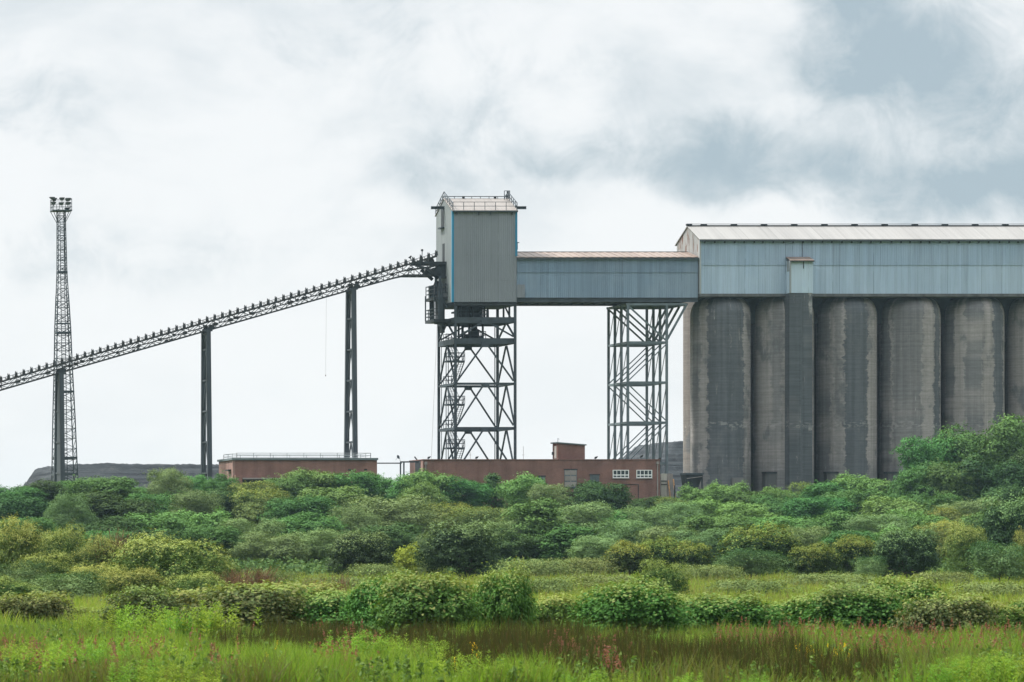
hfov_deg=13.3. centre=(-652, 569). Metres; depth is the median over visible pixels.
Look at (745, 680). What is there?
willowherb plant
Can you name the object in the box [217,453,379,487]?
brick building
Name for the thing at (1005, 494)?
broadleaf tree
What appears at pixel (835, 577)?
scrub mound
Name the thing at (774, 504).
broadleaf tree
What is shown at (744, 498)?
broadleaf tree
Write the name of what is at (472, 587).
bramble bush
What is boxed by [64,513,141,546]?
broadleaf tree
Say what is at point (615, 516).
broadleaf tree
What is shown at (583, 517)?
willow tree
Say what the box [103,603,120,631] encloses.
willowherb plant
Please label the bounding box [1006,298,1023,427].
concrete silo
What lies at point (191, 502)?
willow tree
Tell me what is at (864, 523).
willow tree
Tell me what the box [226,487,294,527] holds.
broadleaf tree
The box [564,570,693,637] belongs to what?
bramble bush
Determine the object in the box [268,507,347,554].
broadleaf tree
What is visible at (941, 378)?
concrete silo
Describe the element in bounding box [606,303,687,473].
support trestle
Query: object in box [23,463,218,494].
coal heap
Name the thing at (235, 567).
willow bush
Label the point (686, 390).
concrete silo
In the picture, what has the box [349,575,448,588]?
scrub mound
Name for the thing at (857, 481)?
broadleaf tree
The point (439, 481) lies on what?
broadleaf tree
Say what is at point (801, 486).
broadleaf tree
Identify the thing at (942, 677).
willowherb plant
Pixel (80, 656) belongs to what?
willowherb plant
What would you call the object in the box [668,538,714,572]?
hawthorn bush
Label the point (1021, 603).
bramble bush
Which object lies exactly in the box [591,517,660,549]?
willow tree
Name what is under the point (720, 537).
broadleaf tree
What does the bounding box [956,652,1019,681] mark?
willowherb plant
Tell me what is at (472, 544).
willow bush
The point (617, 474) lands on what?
window
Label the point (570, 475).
double door
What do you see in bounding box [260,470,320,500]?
broadleaf tree
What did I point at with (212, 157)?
sky
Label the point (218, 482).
broadleaf tree
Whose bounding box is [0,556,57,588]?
sallow bush
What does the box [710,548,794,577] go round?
sallow bush
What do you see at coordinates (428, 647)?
willowherb plant
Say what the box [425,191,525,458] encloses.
transfer tower
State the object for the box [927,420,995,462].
broadleaf tree
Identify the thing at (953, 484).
broadleaf tree
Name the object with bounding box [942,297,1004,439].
concrete silo
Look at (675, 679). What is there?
willowherb plant
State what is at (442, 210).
hoist door
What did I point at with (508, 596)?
bramble bush
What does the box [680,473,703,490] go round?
loading hopper
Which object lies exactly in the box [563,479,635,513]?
broadleaf tree
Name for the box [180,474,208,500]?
broadleaf tree
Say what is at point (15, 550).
willow bush
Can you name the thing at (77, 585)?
sallow bush
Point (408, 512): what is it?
willow tree
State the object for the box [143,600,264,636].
willowherb plant
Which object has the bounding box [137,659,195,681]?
willowherb plant
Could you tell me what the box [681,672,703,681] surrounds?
willowherb plant
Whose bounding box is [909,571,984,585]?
scrub mound
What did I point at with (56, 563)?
willow bush
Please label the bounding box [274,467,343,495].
broadleaf tree
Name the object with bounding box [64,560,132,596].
willow bush
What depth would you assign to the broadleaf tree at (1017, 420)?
567.97 m
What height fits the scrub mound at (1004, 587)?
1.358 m
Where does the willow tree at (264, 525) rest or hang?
on the ground at (518, 507)
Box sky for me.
[0,0,1023,491]
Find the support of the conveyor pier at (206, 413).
on the ground at (518, 507)
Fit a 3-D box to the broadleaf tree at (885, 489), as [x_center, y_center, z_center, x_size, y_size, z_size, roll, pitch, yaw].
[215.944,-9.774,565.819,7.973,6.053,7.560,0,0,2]
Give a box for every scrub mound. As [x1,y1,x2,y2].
[243,569,298,586]
[286,575,370,589]
[345,562,405,577]
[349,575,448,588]
[486,558,584,577]
[504,575,587,595]
[542,556,623,577]
[548,573,641,588]
[681,563,748,581]
[699,577,810,595]
[773,572,887,586]
[822,580,929,596]
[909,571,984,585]
[943,580,1023,599]
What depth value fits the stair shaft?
598.35 m
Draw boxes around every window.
[589,474,599,481]
[612,470,629,478]
[636,470,652,478]
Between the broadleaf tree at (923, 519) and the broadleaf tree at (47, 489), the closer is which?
the broadleaf tree at (923, 519)
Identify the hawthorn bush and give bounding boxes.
[603,539,656,574]
[631,534,685,574]
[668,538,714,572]
[714,520,803,575]
[783,540,842,576]
[829,533,887,576]
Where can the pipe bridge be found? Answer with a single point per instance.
(401, 462)
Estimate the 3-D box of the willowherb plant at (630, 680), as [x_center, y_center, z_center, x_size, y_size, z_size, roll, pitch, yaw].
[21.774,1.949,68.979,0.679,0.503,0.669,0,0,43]
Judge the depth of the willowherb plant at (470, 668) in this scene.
71.07 m
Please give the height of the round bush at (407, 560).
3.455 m
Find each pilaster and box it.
[761,298,776,489]
[822,298,838,483]
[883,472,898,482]
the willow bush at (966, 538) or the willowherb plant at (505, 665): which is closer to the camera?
the willowherb plant at (505, 665)
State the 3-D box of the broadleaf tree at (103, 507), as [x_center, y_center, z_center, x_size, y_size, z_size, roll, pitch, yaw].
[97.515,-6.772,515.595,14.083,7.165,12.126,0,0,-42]
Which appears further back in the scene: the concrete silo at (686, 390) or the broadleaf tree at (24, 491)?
the concrete silo at (686, 390)
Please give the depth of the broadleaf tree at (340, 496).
527.68 m
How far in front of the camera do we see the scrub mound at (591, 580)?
269.03 m
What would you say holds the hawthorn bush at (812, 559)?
on the ground at (518, 507)
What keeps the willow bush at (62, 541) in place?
on the ground at (518, 507)
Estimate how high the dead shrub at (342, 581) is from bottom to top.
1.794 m
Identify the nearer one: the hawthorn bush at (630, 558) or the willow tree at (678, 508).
the hawthorn bush at (630, 558)
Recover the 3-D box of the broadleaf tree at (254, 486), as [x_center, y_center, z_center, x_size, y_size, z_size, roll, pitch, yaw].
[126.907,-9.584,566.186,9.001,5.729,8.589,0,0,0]
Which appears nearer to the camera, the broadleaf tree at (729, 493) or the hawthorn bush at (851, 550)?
the hawthorn bush at (851, 550)
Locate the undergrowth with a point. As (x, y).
(309, 566)
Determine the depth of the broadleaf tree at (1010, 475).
542.76 m
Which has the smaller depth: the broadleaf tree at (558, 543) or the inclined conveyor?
the broadleaf tree at (558, 543)
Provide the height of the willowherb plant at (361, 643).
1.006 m
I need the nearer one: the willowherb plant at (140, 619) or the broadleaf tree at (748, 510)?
the willowherb plant at (140, 619)
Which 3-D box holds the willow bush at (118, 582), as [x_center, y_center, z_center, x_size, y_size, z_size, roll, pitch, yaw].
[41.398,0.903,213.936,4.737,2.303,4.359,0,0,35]
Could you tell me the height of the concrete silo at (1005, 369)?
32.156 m
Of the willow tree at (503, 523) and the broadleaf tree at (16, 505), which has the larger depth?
the broadleaf tree at (16, 505)
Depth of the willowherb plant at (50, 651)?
75.49 m
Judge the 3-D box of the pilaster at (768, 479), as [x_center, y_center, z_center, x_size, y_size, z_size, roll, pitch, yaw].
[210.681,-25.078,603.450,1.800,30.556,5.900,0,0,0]
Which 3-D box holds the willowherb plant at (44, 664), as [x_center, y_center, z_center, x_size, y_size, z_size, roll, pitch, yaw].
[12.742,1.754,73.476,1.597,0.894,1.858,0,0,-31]
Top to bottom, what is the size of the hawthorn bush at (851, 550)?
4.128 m
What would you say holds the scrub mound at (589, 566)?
on the ground at (518, 507)
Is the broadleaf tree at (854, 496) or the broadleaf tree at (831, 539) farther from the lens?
the broadleaf tree at (854, 496)
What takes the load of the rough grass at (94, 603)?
on the ground at (518, 507)
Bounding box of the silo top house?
[675,224,1023,323]
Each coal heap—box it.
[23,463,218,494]
[623,441,682,502]
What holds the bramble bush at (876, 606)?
on the ground at (518, 507)
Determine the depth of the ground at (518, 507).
573.19 m
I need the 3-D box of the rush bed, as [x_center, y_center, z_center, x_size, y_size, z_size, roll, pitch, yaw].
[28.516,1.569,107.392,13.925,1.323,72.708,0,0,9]
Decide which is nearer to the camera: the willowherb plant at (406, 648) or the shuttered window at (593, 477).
the willowherb plant at (406, 648)
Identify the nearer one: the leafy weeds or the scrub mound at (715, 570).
the leafy weeds
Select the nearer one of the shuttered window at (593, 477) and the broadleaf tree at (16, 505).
the broadleaf tree at (16, 505)
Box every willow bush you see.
[0,513,51,580]
[0,574,42,599]
[11,548,80,590]
[37,518,90,570]
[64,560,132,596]
[67,533,125,577]
[92,565,171,598]
[102,527,237,589]
[158,568,227,595]
[201,551,246,587]
[322,528,395,575]
[409,514,509,579]
[633,555,692,597]
[871,525,942,578]
[938,518,989,578]
[962,539,1023,581]
[966,487,1023,577]
[1007,526,1023,581]
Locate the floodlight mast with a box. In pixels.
[49,197,77,483]
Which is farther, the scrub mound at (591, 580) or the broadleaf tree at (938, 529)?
the broadleaf tree at (938, 529)
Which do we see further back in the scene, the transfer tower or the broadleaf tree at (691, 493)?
the transfer tower
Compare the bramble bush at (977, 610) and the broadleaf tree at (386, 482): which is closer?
the bramble bush at (977, 610)
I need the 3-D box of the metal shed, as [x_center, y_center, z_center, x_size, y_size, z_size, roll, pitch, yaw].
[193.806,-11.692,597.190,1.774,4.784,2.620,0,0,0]
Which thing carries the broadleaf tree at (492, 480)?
on the ground at (518, 507)
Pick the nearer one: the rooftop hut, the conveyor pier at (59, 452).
the rooftop hut
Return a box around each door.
[438,209,443,228]
[554,446,556,457]
[564,469,577,487]
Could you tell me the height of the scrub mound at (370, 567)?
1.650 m
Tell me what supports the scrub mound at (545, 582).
on the ground at (518, 507)
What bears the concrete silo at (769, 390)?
on the ground at (518, 507)
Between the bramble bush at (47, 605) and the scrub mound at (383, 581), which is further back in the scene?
the scrub mound at (383, 581)
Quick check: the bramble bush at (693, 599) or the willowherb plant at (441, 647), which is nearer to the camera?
the willowherb plant at (441, 647)
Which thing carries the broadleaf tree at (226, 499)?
on the ground at (518, 507)
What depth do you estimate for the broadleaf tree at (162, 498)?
533.30 m
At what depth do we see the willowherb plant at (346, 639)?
83.92 m
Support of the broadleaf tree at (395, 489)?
on the ground at (518, 507)
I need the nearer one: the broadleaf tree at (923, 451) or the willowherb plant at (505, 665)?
the willowherb plant at (505, 665)
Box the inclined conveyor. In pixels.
[0,249,446,390]
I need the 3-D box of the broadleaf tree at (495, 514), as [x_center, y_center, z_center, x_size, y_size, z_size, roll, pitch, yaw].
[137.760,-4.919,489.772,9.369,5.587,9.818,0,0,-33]
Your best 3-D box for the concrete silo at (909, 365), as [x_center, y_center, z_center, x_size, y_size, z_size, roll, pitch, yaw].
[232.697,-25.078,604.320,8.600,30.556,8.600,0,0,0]
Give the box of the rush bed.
[187,607,946,681]
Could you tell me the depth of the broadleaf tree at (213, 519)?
462.96 m
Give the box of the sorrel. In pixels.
[0,606,1023,674]
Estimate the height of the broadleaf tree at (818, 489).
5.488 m
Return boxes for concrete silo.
[683,302,694,472]
[690,297,750,492]
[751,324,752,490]
[753,297,813,492]
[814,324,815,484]
[816,297,876,486]
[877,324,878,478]
[879,297,940,480]
[941,324,941,435]
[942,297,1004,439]
[1005,324,1005,415]
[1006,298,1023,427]
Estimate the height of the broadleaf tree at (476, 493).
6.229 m
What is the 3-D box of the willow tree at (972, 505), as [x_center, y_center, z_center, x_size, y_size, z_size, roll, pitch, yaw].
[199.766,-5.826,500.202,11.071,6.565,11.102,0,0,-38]
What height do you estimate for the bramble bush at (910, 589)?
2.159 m
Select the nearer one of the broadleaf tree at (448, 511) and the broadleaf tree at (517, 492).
the broadleaf tree at (448, 511)
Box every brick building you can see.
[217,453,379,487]
[410,459,660,506]
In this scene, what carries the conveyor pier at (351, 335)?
on the ground at (518, 507)
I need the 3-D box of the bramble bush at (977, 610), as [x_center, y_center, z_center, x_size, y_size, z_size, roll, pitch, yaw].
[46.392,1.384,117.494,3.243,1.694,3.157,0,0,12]
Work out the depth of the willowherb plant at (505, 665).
70.97 m
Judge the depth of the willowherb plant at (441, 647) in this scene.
80.35 m
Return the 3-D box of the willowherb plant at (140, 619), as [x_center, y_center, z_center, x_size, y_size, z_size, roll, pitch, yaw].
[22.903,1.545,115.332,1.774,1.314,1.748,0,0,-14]
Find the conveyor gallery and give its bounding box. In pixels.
[517,251,698,305]
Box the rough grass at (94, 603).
[0,566,1023,628]
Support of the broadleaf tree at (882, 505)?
on the ground at (518, 507)
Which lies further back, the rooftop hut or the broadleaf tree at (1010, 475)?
the rooftop hut
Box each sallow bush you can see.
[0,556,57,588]
[14,571,109,599]
[415,551,447,576]
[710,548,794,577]
[850,555,890,579]
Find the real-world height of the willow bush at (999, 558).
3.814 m
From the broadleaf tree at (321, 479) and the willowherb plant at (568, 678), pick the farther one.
the broadleaf tree at (321, 479)
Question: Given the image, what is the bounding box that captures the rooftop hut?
[550,442,586,458]
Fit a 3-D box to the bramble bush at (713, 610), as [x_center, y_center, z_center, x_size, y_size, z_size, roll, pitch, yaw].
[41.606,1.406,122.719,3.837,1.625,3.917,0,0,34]
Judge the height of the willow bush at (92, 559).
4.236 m
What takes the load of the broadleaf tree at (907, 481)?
on the ground at (518, 507)
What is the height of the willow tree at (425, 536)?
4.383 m
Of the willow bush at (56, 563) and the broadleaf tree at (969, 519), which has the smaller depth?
the willow bush at (56, 563)
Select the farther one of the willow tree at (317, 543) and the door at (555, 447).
the door at (555, 447)
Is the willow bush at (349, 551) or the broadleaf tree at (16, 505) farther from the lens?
the broadleaf tree at (16, 505)
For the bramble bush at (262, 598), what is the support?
on the ground at (518, 507)
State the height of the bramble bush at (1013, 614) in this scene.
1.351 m
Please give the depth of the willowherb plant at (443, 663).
73.88 m
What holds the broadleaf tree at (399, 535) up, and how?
on the ground at (518, 507)
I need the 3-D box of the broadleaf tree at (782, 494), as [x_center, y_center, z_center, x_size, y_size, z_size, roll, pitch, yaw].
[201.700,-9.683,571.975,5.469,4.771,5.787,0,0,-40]
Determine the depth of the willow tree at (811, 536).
402.56 m
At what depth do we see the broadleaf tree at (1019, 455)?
546.79 m
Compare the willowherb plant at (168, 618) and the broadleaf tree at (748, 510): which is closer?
the willowherb plant at (168, 618)
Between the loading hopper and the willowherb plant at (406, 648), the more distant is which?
the loading hopper
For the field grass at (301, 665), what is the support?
on the ground at (518, 507)
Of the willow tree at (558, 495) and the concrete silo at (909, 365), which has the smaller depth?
the willow tree at (558, 495)
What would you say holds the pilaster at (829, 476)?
on the ground at (518, 507)
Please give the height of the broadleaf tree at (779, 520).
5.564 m
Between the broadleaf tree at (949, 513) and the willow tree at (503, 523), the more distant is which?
the broadleaf tree at (949, 513)
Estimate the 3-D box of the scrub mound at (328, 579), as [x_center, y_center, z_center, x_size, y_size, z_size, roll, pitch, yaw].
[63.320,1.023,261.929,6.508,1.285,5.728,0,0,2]
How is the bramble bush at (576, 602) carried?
on the ground at (518, 507)
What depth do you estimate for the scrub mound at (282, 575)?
267.42 m
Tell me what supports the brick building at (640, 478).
on the ground at (518, 507)
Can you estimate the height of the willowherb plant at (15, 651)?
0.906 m
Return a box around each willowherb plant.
[0,637,34,666]
[0,642,64,676]
[19,641,118,674]
[50,637,101,671]
[63,609,104,632]
[79,643,160,677]
[89,637,139,658]
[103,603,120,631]
[107,655,165,681]
[113,602,139,637]
[121,601,176,638]
[129,634,184,657]
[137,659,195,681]
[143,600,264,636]
[155,607,178,631]
[164,605,214,639]
[179,602,242,637]
[182,665,221,681]
[320,630,375,653]
[324,629,437,658]
[350,635,442,661]
[379,633,428,654]
[412,637,452,658]
[424,648,484,677]
[432,640,448,661]
[457,651,510,681]
[495,659,515,679]
[507,664,540,681]
[560,673,575,681]
[582,668,607,681]
[607,670,643,681]
[665,674,687,681]
[679,632,703,643]
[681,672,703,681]
[735,669,769,681]
[890,658,994,681]
[943,656,1023,681]
[944,651,1022,679]
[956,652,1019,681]
[991,649,1023,681]
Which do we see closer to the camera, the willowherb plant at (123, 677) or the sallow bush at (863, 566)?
the willowherb plant at (123, 677)
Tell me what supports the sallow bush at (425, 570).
on the ground at (518, 507)
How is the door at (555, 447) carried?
in the rooftop hut
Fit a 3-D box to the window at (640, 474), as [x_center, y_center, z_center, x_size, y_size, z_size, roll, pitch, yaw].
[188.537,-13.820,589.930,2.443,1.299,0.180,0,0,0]
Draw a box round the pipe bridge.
[377,461,418,478]
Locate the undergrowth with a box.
[0,497,1004,576]
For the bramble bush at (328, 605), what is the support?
on the ground at (518, 507)
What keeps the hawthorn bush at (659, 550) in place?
on the ground at (518, 507)
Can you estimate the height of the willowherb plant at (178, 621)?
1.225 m
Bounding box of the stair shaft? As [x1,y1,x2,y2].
[783,257,814,491]
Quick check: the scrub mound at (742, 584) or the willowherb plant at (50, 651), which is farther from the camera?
the scrub mound at (742, 584)
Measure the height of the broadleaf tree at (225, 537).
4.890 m
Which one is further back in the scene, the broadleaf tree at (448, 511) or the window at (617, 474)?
the window at (617, 474)
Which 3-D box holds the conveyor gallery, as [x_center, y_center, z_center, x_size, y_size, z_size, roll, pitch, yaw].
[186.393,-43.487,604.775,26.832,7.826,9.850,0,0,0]
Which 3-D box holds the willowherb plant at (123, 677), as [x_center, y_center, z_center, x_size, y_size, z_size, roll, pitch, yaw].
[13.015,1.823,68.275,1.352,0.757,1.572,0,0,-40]
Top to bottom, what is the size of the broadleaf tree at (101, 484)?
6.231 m
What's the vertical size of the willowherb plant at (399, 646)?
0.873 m
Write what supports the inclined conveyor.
on the conveyor pier at (351, 335)
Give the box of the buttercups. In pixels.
[264,642,848,665]
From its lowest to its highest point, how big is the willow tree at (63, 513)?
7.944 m
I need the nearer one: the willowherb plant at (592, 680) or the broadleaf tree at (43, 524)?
the willowherb plant at (592, 680)
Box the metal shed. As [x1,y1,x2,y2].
[660,474,672,497]
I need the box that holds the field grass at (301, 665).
[0,612,1023,681]
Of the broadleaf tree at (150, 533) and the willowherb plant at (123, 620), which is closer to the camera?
the willowherb plant at (123, 620)
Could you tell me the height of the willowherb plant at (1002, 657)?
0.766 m
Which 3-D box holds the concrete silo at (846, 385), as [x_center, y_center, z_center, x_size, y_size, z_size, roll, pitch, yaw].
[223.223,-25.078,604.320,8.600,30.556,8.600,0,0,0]
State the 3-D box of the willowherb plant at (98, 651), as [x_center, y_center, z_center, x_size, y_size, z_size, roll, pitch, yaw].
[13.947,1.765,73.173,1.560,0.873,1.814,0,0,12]
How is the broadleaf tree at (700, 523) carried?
on the ground at (518, 507)
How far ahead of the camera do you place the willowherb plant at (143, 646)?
78.94 m
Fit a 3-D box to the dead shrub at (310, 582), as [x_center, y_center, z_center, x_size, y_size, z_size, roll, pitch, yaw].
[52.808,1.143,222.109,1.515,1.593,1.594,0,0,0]
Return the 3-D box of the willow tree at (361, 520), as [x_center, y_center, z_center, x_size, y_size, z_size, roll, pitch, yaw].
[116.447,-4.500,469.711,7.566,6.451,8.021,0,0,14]
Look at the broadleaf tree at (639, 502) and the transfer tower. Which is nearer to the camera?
the broadleaf tree at (639, 502)
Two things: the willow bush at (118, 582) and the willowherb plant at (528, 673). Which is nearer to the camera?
the willowherb plant at (528, 673)
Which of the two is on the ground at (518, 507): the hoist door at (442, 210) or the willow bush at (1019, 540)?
the willow bush at (1019, 540)
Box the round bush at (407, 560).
[389,541,426,575]
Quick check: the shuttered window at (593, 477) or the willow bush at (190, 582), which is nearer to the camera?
the willow bush at (190, 582)
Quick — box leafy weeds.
[0,618,1023,681]
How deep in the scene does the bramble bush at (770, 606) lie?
127.87 m
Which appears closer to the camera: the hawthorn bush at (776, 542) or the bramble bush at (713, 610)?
the bramble bush at (713, 610)
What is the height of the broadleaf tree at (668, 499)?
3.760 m
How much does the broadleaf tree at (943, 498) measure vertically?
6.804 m
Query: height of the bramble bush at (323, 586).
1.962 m
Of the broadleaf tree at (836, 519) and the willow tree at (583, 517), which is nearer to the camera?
the broadleaf tree at (836, 519)
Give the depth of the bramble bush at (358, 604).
120.88 m
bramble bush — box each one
[0,587,81,624]
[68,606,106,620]
[96,581,186,631]
[133,585,223,621]
[172,580,332,630]
[247,578,346,622]
[287,585,375,629]
[336,568,428,632]
[367,567,489,633]
[451,578,485,602]
[469,555,540,630]
[530,590,585,627]
[562,596,594,613]
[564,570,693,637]
[674,589,791,635]
[674,594,697,607]
[758,599,797,627]
[763,592,841,631]
[787,581,913,634]
[852,571,953,617]
[888,588,1009,639]
[983,599,1023,633]
[1007,595,1023,611]
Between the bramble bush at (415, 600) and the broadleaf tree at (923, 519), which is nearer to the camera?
the bramble bush at (415, 600)
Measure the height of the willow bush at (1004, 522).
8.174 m
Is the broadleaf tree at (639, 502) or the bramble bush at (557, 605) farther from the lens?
the broadleaf tree at (639, 502)
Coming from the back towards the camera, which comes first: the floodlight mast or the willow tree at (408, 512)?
the floodlight mast
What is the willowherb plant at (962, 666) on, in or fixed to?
on the ground at (518, 507)
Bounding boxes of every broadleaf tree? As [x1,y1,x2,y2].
[0,484,48,504]
[0,492,53,529]
[0,515,65,551]
[17,478,71,506]
[54,478,86,497]
[57,474,145,503]
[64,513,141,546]
[75,488,164,527]
[81,528,131,555]
[118,511,197,538]
[120,527,188,558]
[125,490,188,523]
[130,485,159,496]
[168,506,235,532]
[178,525,247,563]
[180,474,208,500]
[201,469,241,492]
[204,486,258,527]
[226,480,287,498]
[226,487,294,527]
[253,493,340,526]
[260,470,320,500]
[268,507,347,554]
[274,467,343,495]
[296,485,370,516]
[319,469,383,502]
[346,521,425,560]
[365,473,393,503]
[382,473,414,504]
[394,479,448,517]
[395,468,466,503]
[419,501,473,535]
[440,475,497,509]
[445,506,510,529]
[483,473,505,511]
[483,527,550,562]
[489,471,555,507]
[498,494,572,542]
[531,523,608,560]
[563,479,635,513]
[594,506,634,537]
[627,495,665,513]
[645,496,689,513]
[675,482,725,504]
[677,512,762,538]
[682,496,739,524]
[707,479,753,504]
[714,501,778,527]
[714,532,766,555]
[733,488,778,509]
[737,515,805,540]
[748,492,802,522]
[759,485,796,502]
[780,493,859,523]
[788,481,815,498]
[793,508,862,539]
[798,481,860,505]
[815,527,879,554]
[818,486,891,519]
[824,473,889,496]
[856,494,931,526]
[870,524,908,544]
[876,478,897,494]
[876,507,956,551]
[886,460,948,503]
[888,426,966,488]
[891,491,965,514]
[910,518,961,562]
[915,449,994,509]
[926,505,979,532]
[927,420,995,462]
[950,453,1023,510]
[953,505,1016,532]
[959,413,1023,468]
[973,483,1023,505]
[994,413,1023,452]
[995,447,1023,482]
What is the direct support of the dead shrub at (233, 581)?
on the ground at (518, 507)
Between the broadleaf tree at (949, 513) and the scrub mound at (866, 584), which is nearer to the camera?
the scrub mound at (866, 584)
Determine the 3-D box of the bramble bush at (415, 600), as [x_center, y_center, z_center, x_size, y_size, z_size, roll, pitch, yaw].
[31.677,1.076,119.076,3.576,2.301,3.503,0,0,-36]
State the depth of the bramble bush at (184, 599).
134.82 m
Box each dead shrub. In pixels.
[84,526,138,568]
[208,568,251,590]
[237,566,282,589]
[300,577,324,590]
[319,574,357,592]
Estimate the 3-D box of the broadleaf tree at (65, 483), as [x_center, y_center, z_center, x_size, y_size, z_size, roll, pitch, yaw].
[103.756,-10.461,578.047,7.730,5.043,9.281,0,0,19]
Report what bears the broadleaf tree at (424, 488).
on the ground at (518, 507)
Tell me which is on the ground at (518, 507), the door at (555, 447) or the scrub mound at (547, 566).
the scrub mound at (547, 566)
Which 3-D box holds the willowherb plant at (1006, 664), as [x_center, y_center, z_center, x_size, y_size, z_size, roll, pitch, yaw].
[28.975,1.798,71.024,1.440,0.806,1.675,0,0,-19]
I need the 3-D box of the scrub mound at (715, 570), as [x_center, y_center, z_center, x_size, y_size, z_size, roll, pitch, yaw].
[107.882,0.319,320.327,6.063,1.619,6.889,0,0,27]
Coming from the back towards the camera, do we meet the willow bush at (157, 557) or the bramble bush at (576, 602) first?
the willow bush at (157, 557)
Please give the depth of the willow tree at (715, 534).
396.54 m
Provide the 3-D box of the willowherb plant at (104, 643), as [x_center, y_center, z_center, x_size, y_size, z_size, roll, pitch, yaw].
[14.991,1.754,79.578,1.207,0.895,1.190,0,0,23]
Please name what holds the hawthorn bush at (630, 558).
on the ground at (518, 507)
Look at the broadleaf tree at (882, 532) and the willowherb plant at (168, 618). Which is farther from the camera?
the broadleaf tree at (882, 532)
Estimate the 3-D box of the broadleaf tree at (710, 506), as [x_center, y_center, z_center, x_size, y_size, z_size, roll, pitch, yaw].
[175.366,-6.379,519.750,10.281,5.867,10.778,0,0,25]
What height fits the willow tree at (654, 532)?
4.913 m
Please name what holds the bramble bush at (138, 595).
on the ground at (518, 507)
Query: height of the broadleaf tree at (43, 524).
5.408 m
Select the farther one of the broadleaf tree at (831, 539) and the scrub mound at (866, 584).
the broadleaf tree at (831, 539)
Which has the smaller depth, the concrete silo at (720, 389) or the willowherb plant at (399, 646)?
the willowherb plant at (399, 646)
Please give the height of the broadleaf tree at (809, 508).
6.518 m
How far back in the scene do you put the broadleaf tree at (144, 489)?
572.42 m
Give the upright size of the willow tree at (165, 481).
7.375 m
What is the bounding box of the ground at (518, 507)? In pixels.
[244,503,984,584]
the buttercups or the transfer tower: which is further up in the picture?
the transfer tower
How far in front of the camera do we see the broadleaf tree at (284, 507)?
518.56 m
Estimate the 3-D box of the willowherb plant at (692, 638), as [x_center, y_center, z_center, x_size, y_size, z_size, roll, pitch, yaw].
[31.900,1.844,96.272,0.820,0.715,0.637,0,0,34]
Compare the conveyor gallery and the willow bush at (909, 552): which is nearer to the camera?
the willow bush at (909, 552)
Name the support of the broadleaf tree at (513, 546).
on the ground at (518, 507)
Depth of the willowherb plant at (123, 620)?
119.94 m
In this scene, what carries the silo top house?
on the concrete silo at (973, 362)
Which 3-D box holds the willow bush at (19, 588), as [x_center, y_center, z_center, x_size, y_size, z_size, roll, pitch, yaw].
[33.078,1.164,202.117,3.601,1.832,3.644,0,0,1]
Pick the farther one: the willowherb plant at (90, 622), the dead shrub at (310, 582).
the dead shrub at (310, 582)
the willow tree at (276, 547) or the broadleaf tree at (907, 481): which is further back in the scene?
the broadleaf tree at (907, 481)
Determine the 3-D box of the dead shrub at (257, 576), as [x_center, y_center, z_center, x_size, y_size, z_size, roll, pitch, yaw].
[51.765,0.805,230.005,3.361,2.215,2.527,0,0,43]
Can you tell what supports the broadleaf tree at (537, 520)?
on the ground at (518, 507)
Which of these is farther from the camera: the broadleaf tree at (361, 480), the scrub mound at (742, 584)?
the broadleaf tree at (361, 480)
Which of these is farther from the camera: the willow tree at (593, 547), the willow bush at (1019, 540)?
the willow tree at (593, 547)
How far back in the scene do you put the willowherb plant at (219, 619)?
111.39 m
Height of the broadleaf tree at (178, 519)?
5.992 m
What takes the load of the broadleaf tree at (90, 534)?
on the ground at (518, 507)
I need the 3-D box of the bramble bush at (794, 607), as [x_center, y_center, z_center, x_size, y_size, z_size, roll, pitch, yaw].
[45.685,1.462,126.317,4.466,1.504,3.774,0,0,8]
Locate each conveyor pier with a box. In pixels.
[54,372,65,484]
[200,330,212,479]
[344,288,357,457]
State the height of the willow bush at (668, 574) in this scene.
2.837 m
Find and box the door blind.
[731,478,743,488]
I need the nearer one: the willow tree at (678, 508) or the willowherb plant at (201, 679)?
the willowherb plant at (201, 679)
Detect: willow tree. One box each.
[42,488,100,532]
[142,467,196,500]
[166,489,226,520]
[217,516,288,557]
[225,529,311,565]
[281,526,341,562]
[328,503,383,540]
[340,491,444,537]
[410,532,460,551]
[484,517,524,539]
[524,482,572,512]
[549,500,616,537]
[562,535,625,561]
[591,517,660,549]
[616,504,680,535]
[633,524,698,559]
[653,498,709,529]
[667,525,735,561]
[778,524,832,556]
[831,511,913,537]
[929,496,1006,521]
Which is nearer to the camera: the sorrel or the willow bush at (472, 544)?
the sorrel
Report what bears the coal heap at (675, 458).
on the ground at (518, 507)
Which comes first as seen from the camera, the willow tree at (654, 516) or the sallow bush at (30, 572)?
the sallow bush at (30, 572)
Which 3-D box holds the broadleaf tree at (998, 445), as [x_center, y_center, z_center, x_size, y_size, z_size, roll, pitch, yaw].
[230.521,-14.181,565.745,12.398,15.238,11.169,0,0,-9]

